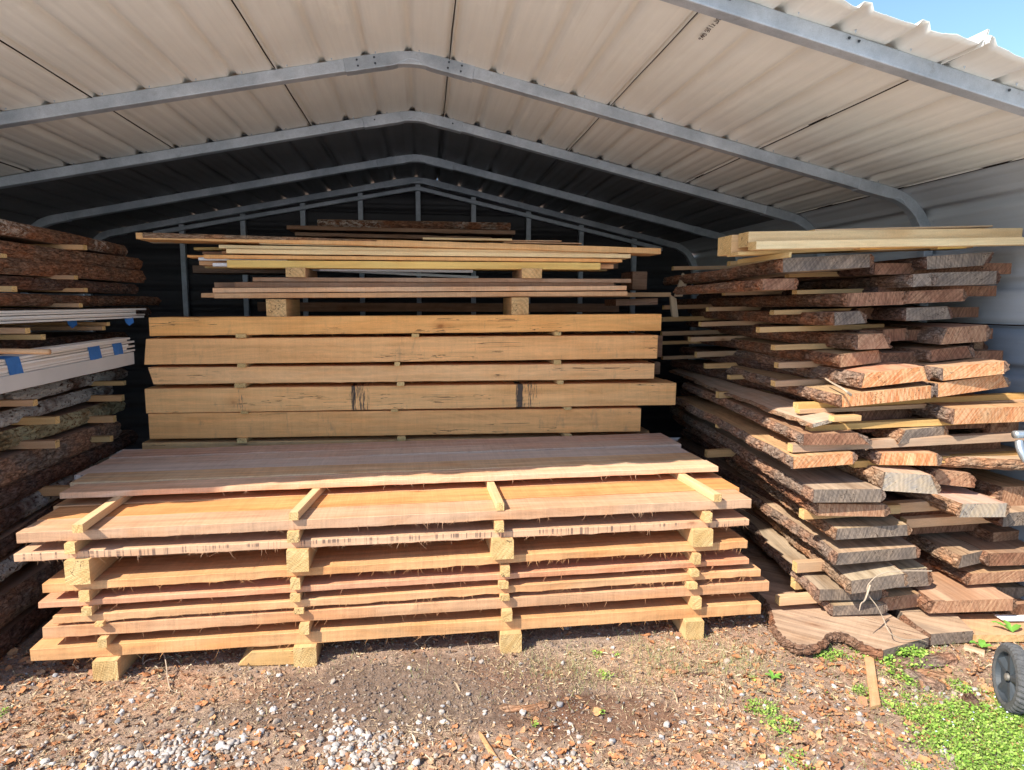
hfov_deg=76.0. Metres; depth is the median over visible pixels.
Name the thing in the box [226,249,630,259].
board
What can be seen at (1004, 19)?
sky
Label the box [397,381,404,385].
spacer stick
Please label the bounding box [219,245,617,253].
board
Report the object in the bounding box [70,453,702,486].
plank
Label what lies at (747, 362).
live edge slab
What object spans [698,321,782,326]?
spacer stick
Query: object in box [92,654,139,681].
support block
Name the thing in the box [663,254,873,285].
live edge slab
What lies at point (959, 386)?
live edge slab
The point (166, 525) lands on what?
plank
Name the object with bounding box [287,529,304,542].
spacer stick
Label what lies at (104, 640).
spacer stick
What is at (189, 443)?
beam
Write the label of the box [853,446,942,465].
live edge slab
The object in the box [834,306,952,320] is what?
live edge slab
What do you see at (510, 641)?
support block
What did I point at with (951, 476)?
live edge slab
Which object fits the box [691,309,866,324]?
live edge slab
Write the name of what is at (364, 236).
slab
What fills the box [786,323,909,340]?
live edge slab
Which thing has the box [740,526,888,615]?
live edge slab
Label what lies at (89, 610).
spacer stick
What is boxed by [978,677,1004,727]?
wood batten
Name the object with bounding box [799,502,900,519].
spacer stick
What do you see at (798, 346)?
spacer stick
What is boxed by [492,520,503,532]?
spacer stick
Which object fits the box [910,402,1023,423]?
live edge slab
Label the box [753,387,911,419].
live edge slab
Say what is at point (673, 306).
broken stick
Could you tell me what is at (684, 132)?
carport
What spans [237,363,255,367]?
spacer stick
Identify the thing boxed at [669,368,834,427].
live edge slab
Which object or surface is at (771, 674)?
weed
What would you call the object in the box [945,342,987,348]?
live edge slab
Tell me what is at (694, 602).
spacer stick
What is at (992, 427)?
live edge slab
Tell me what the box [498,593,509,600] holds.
spacer stick
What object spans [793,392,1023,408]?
spacer stick
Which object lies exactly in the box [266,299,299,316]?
support block
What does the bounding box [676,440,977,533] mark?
live edge slab
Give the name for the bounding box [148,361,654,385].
beam
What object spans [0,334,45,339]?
spacer stick
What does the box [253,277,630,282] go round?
board
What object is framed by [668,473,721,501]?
spacer stick
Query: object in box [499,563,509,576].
spacer stick
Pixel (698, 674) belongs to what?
bark piece
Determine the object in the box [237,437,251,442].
spacer stick
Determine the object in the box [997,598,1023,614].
live edge slab
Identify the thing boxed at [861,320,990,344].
live edge slab
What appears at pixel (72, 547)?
spacer stick
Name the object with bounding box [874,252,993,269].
live edge slab
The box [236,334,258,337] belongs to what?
spacer stick
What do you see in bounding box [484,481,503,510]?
spacer stick
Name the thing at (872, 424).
spacer stick
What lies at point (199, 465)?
plank
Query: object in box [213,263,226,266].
white strip
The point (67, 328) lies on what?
spacer stick
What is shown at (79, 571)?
support block
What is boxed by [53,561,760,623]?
plank
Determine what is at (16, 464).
live edge slab
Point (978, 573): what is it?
live edge slab
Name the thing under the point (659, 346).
offcut
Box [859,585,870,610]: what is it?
bark strip
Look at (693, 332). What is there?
spacer stick
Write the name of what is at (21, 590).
live edge slab
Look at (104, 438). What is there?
spacer stick
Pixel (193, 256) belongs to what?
board
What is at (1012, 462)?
live edge slab
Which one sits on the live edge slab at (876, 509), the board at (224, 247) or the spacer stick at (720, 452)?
the spacer stick at (720, 452)
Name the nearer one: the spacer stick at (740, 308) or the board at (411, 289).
the board at (411, 289)
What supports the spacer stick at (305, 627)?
on the plank
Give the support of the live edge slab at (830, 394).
on the live edge slab at (696, 366)
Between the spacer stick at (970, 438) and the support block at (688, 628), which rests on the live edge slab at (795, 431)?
the spacer stick at (970, 438)
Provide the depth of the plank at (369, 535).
2.88 m
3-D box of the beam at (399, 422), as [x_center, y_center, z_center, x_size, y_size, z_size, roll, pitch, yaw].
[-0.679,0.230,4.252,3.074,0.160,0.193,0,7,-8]
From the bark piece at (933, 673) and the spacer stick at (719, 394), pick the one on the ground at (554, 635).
the bark piece at (933, 673)
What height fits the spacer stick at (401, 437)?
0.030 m
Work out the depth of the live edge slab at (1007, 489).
3.33 m
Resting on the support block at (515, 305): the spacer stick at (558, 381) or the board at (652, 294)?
the board at (652, 294)
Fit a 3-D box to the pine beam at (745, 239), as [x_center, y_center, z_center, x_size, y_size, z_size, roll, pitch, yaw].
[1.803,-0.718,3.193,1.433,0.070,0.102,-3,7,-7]
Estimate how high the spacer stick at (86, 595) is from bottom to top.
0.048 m
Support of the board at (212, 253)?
on the board at (193, 256)
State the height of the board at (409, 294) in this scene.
0.036 m
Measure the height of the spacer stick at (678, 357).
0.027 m
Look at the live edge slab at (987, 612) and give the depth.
3.34 m
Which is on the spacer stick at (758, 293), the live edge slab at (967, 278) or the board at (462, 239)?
the live edge slab at (967, 278)
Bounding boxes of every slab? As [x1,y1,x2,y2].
[0,219,127,255]
[0,240,142,269]
[0,257,145,282]
[0,275,138,293]
[0,293,160,305]
[0,306,150,323]
[0,332,127,354]
[0,368,127,407]
[0,386,113,427]
[0,401,125,450]
[0,421,121,486]
[0,430,137,507]
[0,463,96,531]
[0,497,65,558]
[0,543,30,581]
[0,559,66,628]
[0,593,62,658]
[252,279,615,291]
[257,302,618,311]
[287,225,514,238]
[295,232,491,242]
[317,219,510,229]
[355,331,612,334]
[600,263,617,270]
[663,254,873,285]
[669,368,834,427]
[669,404,835,467]
[669,406,885,502]
[670,360,974,401]
[672,415,890,516]
[673,278,798,294]
[675,395,857,468]
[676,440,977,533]
[677,291,905,306]
[678,437,920,564]
[679,346,808,377]
[680,389,1000,451]
[680,429,946,518]
[681,382,870,444]
[684,334,1002,363]
[685,378,1007,432]
[686,320,992,339]
[687,306,978,318]
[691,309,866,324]
[693,263,1011,284]
[697,286,996,298]
[703,334,883,366]
[711,328,892,349]
[713,472,907,539]
[725,365,934,406]
[725,458,911,539]
[733,349,931,387]
[734,508,888,600]
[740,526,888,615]
[741,508,937,569]
[743,554,928,659]
[750,504,907,593]
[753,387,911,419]
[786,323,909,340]
[797,273,937,288]
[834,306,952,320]
[836,457,940,493]
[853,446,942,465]
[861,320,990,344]
[864,425,948,443]
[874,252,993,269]
[877,587,921,609]
[885,341,974,361]
[888,607,972,645]
[890,559,932,587]
[893,484,1010,516]
[894,289,967,303]
[905,357,1009,380]
[906,465,975,487]
[907,533,982,567]
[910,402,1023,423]
[910,570,1017,612]
[916,374,1010,396]
[919,271,1000,286]
[919,550,1023,584]
[932,444,1023,469]
[943,531,1023,565]
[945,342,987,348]
[953,467,1023,505]
[955,614,1023,641]
[959,422,1018,432]
[959,611,996,613]
[963,523,1018,541]
[983,506,1023,526]
[990,582,1023,597]
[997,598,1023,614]
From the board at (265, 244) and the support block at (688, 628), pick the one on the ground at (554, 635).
the support block at (688, 628)
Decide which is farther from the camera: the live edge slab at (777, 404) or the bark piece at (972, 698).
the live edge slab at (777, 404)
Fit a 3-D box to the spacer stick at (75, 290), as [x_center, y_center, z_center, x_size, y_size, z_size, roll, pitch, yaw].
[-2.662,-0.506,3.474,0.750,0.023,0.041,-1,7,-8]
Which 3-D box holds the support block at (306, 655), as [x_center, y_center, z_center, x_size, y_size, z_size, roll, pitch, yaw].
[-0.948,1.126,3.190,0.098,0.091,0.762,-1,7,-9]
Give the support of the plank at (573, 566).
on the spacer stick at (295, 596)
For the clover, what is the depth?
2.44 m
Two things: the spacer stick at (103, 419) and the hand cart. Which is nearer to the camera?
the hand cart
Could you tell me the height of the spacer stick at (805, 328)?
0.030 m
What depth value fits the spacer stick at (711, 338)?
4.62 m
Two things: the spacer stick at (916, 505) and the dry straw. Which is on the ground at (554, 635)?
the dry straw
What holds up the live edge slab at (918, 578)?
on the live edge slab at (924, 562)
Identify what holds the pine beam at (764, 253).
on the live edge slab at (782, 267)
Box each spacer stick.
[0,253,6,257]
[0,286,16,291]
[0,303,82,306]
[0,322,109,325]
[0,326,105,329]
[0,328,30,333]
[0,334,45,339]
[0,399,37,406]
[9,439,59,448]
[11,416,59,424]
[17,288,87,291]
[20,275,77,279]
[29,244,86,249]
[37,485,69,495]
[64,540,91,553]
[72,496,132,532]
[78,589,102,601]
[81,604,102,615]
[87,395,124,401]
[88,415,116,422]
[89,380,125,385]
[90,435,112,441]
[94,620,106,626]
[97,634,117,647]
[234,383,253,387]
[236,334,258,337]
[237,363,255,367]
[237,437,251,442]
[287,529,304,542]
[289,488,326,519]
[290,576,304,589]
[290,592,303,601]
[294,607,305,613]
[299,620,313,634]
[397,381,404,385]
[397,435,405,440]
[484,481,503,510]
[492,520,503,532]
[497,579,508,588]
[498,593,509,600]
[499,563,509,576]
[499,608,511,621]
[543,332,560,335]
[546,360,560,364]
[551,380,563,383]
[560,433,571,435]
[562,406,571,409]
[660,330,723,335]
[661,316,726,321]
[661,355,699,359]
[662,304,716,308]
[662,340,701,344]
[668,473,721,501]
[672,266,736,269]
[680,580,697,589]
[681,551,700,564]
[682,595,701,609]
[684,567,698,576]
[688,335,746,341]
[691,510,712,522]
[694,350,735,356]
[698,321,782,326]
[704,362,736,368]
[705,448,735,457]
[706,306,761,310]
[716,389,774,397]
[722,289,802,295]
[727,260,769,265]
[727,374,744,379]
[737,252,791,263]
[756,323,883,332]
[769,308,853,314]
[771,343,831,349]
[771,378,828,386]
[774,361,821,367]
[775,592,822,605]
[785,272,838,277]
[787,431,1023,452]
[790,576,803,589]
[792,289,862,293]
[792,558,823,572]
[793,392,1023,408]
[795,399,1023,413]
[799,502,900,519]
[805,418,1002,430]
[829,414,860,421]
[848,451,1017,467]
[882,495,995,512]
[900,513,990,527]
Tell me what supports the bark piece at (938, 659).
on the ground at (554, 635)
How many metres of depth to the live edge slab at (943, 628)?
3.09 m
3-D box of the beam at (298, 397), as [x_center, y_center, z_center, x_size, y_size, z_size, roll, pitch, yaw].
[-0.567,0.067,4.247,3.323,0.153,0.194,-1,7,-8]
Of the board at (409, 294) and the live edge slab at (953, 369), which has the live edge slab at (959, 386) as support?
the live edge slab at (953, 369)
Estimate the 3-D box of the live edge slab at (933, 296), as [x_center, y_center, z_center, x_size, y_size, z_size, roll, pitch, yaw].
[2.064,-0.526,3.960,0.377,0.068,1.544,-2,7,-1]
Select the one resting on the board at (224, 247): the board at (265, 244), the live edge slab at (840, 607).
the board at (265, 244)
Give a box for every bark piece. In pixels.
[499,700,549,712]
[691,746,714,756]
[692,672,707,676]
[891,652,957,669]
[903,668,946,692]
[915,668,960,682]
[961,693,981,711]
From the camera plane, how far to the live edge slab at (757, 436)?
3.49 m
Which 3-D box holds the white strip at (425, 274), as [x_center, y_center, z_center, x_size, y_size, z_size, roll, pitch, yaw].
[-1.057,-0.740,4.260,1.678,0.019,0.043,2,7,-8]
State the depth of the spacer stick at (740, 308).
4.40 m
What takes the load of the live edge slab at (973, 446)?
on the live edge slab at (914, 455)
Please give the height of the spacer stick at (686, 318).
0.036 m
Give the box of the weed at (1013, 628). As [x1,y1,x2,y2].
[991,620,1020,631]
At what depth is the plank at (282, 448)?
3.92 m
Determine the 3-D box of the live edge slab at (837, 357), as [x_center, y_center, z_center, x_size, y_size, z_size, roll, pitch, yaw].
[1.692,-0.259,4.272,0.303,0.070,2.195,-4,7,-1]
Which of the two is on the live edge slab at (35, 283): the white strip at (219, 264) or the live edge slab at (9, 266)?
the live edge slab at (9, 266)
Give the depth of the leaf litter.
2.42 m
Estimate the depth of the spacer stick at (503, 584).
2.92 m
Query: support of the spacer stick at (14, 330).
on the live edge slab at (55, 338)
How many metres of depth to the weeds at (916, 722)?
2.45 m
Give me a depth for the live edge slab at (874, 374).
3.15 m
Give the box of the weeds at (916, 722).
[0,644,1023,769]
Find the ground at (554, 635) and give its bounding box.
[0,437,1023,769]
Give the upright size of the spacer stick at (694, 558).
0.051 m
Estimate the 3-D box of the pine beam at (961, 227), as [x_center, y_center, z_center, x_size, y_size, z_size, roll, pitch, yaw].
[1.969,-0.793,3.339,0.976,0.012,0.102,-3,7,-7]
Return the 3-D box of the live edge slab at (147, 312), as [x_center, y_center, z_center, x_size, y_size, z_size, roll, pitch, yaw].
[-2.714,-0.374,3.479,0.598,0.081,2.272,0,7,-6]
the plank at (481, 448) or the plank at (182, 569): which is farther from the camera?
the plank at (481, 448)
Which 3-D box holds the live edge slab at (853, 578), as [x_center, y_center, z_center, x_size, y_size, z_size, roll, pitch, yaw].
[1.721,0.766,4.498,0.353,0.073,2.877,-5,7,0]
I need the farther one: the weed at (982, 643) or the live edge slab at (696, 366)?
the live edge slab at (696, 366)
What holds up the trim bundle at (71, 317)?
on the live edge slab at (147, 312)
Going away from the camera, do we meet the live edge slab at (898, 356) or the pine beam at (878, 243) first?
the pine beam at (878, 243)
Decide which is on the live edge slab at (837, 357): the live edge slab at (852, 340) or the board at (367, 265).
the live edge slab at (852, 340)
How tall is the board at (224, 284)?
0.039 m
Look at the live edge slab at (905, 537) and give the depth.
3.56 m
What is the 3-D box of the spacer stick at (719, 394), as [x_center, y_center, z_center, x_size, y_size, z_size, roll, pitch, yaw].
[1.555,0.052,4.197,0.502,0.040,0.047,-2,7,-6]
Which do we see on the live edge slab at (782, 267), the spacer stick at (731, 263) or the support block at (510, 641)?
the spacer stick at (731, 263)
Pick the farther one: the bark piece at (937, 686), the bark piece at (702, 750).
the bark piece at (937, 686)
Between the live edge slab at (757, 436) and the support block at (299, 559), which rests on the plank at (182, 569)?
the support block at (299, 559)
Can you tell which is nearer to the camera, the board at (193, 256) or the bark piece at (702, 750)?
the bark piece at (702, 750)
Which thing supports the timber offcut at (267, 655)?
on the ground at (554, 635)
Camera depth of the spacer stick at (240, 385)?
3.97 m
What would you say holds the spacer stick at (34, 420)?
on the live edge slab at (45, 405)
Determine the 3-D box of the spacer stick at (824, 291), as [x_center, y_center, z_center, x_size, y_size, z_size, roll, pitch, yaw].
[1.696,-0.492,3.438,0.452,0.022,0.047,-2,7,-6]
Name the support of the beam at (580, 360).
on the beam at (655, 378)
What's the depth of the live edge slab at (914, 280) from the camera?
3.38 m
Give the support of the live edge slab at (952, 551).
on the live edge slab at (905, 537)
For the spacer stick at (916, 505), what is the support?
on the live edge slab at (889, 525)
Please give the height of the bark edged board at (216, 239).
0.044 m
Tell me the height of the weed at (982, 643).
0.026 m
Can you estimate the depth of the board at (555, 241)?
4.34 m
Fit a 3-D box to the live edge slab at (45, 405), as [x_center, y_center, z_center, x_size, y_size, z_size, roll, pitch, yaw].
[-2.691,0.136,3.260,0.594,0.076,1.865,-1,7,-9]
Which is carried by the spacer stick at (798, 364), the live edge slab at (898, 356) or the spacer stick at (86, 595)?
the live edge slab at (898, 356)
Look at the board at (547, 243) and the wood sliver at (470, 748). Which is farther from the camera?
the board at (547, 243)
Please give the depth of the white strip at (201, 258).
3.92 m
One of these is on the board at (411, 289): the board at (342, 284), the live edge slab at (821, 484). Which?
the board at (342, 284)
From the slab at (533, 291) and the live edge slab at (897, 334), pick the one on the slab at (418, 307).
the slab at (533, 291)
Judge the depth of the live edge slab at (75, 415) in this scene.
3.55 m
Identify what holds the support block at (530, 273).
on the board at (297, 279)
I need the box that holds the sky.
[846,0,1023,57]
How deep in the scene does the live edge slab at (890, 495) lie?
3.54 m
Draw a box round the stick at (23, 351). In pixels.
[0,348,50,354]
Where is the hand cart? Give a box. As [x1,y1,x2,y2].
[991,430,1023,714]
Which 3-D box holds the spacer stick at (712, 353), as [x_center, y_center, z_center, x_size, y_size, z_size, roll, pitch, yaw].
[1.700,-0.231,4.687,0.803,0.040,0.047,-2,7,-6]
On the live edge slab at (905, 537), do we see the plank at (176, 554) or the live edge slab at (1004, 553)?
the live edge slab at (1004, 553)
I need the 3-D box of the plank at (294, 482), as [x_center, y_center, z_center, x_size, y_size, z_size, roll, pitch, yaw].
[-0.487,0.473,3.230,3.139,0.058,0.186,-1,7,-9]
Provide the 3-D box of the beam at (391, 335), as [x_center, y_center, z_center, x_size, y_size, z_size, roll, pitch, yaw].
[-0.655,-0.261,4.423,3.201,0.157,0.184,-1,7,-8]
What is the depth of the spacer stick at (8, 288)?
2.89 m
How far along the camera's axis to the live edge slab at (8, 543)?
3.10 m
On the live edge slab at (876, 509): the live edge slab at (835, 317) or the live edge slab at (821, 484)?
the live edge slab at (821, 484)
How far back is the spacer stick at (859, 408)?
3.22 m
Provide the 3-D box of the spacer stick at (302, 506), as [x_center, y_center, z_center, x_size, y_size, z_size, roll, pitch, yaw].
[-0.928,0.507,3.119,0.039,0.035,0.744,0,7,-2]
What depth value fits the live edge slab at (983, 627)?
3.10 m
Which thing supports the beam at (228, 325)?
on the beam at (231, 350)
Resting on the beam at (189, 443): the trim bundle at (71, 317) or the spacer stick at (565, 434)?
the spacer stick at (565, 434)
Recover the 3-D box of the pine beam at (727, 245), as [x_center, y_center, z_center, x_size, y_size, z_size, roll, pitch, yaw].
[1.691,-0.719,3.315,1.301,0.094,0.152,-3,7,-7]
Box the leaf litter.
[0,605,1023,769]
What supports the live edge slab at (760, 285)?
on the spacer stick at (758, 293)
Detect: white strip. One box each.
[198,257,287,260]
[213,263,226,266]
[284,269,477,277]
[320,269,472,272]
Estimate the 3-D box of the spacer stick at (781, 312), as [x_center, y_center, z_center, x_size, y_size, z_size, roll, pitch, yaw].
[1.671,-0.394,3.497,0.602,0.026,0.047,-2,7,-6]
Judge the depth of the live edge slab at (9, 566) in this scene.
2.98 m
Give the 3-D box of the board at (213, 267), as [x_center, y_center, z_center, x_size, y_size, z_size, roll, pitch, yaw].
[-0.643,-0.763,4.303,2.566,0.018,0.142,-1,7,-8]
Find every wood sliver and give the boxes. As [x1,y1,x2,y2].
[464,733,475,767]
[479,731,501,762]
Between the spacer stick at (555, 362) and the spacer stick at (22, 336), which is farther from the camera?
the spacer stick at (555, 362)
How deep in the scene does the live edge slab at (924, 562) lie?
4.08 m
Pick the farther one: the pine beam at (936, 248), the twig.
the pine beam at (936, 248)
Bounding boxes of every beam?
[142,431,648,448]
[144,334,657,364]
[145,380,675,412]
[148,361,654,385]
[148,406,640,438]
[149,314,661,336]
[157,333,643,337]
[165,377,662,384]
[169,359,647,364]
[717,235,972,255]
[727,249,870,256]
[738,228,1022,247]
[748,237,1023,250]
[808,225,992,230]
[853,247,934,249]
[930,247,965,249]
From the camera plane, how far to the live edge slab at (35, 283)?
3.51 m
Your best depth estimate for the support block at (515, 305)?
4.19 m
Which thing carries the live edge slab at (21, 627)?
on the ground at (554, 635)
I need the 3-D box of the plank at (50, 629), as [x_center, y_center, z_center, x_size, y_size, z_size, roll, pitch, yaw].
[-0.361,0.988,3.029,3.183,0.075,0.284,-1,7,-8]
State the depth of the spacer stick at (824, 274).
3.50 m
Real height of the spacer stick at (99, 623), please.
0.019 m
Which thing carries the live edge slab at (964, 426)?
on the live edge slab at (795, 431)
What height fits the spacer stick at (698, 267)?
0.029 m
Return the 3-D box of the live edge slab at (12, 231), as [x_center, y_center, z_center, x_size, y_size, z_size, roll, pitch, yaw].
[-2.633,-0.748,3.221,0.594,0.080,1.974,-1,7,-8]
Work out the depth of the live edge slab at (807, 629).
3.08 m
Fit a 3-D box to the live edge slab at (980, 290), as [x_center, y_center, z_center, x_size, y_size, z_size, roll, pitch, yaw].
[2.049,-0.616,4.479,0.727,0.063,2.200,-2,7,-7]
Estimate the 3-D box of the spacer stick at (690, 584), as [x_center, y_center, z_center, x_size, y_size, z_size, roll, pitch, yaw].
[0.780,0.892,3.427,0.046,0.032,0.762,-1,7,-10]
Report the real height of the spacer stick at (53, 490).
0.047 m
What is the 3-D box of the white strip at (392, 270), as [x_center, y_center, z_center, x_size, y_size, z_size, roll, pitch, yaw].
[-0.734,-0.734,4.202,0.966,0.021,0.042,-1,7,-8]
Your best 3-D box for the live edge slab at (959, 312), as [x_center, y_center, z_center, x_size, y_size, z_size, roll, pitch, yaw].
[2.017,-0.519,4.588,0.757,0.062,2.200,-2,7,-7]
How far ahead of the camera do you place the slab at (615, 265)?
5.43 m
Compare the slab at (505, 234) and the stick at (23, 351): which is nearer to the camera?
the stick at (23, 351)
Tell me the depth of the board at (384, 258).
4.04 m
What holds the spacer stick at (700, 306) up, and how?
on the live edge slab at (835, 317)
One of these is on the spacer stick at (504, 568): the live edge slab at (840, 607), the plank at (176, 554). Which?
the plank at (176, 554)
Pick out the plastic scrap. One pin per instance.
(1012, 617)
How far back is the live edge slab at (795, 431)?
3.29 m
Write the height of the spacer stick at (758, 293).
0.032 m
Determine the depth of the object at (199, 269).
5.29 m
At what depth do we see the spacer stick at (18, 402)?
3.03 m
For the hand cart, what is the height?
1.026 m
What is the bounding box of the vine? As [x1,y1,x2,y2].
[867,570,931,641]
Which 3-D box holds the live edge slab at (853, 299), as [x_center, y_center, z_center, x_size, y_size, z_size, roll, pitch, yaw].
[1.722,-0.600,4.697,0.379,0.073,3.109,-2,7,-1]
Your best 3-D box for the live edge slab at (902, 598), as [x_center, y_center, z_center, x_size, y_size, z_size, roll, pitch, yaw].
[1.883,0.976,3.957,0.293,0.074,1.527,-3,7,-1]
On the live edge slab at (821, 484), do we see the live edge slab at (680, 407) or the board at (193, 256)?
the live edge slab at (680, 407)
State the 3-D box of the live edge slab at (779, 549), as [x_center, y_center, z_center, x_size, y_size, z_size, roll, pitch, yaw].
[1.655,0.925,3.951,0.414,0.063,1.579,2,7,0]
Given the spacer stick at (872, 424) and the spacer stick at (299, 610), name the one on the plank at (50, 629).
the spacer stick at (299, 610)
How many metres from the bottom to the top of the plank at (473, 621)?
0.088 m
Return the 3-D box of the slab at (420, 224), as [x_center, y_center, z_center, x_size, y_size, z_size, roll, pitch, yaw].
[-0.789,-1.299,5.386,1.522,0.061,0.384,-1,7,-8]
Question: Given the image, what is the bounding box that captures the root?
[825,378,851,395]
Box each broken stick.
[669,295,678,316]
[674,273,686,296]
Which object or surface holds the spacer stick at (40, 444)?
on the live edge slab at (16, 464)
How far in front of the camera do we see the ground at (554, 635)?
2.60 m
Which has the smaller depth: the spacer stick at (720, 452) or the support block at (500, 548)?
the support block at (500, 548)
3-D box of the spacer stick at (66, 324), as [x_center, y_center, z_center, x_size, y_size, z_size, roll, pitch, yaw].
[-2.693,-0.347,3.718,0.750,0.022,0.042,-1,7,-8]
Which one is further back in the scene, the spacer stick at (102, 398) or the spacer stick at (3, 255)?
the spacer stick at (102, 398)
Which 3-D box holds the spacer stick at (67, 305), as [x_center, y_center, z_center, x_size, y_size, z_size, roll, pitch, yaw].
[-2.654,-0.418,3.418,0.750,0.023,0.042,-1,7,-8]
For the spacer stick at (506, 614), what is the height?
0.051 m
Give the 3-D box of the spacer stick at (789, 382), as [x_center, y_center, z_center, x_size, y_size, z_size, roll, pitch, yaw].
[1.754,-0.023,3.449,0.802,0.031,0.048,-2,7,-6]
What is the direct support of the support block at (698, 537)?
on the plank
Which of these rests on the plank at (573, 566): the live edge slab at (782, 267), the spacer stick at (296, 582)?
the spacer stick at (296, 582)
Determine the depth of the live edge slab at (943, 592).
3.18 m
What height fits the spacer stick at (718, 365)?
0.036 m
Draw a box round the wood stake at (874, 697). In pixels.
[864,655,880,709]
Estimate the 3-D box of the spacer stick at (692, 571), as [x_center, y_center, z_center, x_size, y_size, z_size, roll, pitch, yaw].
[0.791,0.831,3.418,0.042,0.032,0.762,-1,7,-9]
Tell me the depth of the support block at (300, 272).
3.94 m
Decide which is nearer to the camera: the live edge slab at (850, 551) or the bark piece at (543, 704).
the bark piece at (543, 704)
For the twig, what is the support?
on the ground at (554, 635)
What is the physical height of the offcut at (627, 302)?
0.048 m
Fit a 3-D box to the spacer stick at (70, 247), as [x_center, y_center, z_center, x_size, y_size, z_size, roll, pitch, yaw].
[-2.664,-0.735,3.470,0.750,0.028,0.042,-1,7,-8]
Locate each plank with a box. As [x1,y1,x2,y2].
[14,509,748,564]
[16,489,751,546]
[30,592,760,660]
[37,478,738,520]
[38,548,748,608]
[42,527,747,592]
[42,575,768,639]
[53,472,721,509]
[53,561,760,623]
[60,460,717,498]
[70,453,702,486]
[74,446,688,479]
[98,439,680,464]
[109,433,670,457]
[120,549,268,557]
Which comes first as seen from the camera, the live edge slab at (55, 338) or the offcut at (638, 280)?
the live edge slab at (55, 338)
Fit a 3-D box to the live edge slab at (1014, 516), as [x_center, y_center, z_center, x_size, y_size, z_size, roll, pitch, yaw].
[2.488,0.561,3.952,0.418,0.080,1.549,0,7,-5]
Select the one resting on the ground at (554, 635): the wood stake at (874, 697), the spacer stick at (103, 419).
the wood stake at (874, 697)
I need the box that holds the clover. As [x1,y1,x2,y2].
[0,644,1023,769]
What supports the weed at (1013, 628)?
on the live edge slab at (983, 627)
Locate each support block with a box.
[64,556,120,584]
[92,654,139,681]
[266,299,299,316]
[285,268,316,277]
[286,547,317,572]
[293,643,322,667]
[485,537,513,559]
[497,630,521,653]
[503,297,528,314]
[512,268,541,278]
[671,617,703,639]
[677,527,712,546]
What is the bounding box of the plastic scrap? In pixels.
[995,615,1023,620]
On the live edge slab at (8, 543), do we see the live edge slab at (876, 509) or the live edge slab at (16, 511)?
the live edge slab at (16, 511)
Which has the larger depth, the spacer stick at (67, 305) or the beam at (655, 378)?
the beam at (655, 378)
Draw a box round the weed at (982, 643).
[969,639,991,647]
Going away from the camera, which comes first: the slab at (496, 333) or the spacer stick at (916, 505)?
the spacer stick at (916, 505)
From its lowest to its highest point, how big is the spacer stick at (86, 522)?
0.035 m
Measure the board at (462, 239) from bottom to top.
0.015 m
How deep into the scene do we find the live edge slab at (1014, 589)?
3.40 m
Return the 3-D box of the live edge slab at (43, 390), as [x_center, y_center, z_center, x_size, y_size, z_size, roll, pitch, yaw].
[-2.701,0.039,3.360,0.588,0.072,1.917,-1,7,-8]
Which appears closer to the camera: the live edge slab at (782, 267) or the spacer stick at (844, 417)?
the spacer stick at (844, 417)
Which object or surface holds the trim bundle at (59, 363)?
on the live edge slab at (43, 390)
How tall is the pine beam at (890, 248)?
0.015 m
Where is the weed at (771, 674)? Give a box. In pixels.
[765,670,781,678]
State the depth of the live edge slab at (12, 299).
3.59 m
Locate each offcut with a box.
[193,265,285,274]
[238,644,294,666]
[605,298,657,305]
[621,271,646,290]
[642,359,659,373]
[657,335,662,356]
[963,644,984,656]
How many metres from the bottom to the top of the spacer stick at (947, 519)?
0.048 m
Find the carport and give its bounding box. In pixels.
[0,0,1023,599]
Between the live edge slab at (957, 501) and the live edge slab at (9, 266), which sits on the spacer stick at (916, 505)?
the live edge slab at (957, 501)
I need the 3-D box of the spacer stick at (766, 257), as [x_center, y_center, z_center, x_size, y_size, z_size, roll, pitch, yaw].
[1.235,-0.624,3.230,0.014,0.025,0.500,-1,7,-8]
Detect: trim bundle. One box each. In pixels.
[0,308,145,327]
[0,337,134,393]
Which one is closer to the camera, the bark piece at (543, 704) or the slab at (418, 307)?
the bark piece at (543, 704)
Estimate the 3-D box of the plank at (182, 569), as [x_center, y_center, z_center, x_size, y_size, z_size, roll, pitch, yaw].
[-0.413,0.793,2.989,3.050,0.076,0.280,-1,7,-8]
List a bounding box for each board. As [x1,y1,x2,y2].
[136,232,660,255]
[187,255,203,258]
[194,247,225,250]
[199,261,613,269]
[201,293,572,297]
[202,252,230,254]
[204,255,621,262]
[205,266,606,271]
[213,286,626,292]
[214,282,235,287]
[214,291,626,297]
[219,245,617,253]
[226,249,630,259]
[227,260,599,270]
[235,282,613,287]
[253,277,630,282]
[259,243,394,247]
[393,292,670,297]
[423,237,511,241]
[491,240,561,242]
[502,241,581,244]
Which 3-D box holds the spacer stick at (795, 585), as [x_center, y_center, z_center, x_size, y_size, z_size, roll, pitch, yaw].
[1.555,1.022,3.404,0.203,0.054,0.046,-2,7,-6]
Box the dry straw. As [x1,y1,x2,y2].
[0,604,1023,769]
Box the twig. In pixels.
[142,653,179,692]
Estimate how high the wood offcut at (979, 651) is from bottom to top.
0.030 m
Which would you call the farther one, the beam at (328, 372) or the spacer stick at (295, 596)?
the beam at (328, 372)
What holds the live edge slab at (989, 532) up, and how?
on the live edge slab at (1004, 553)

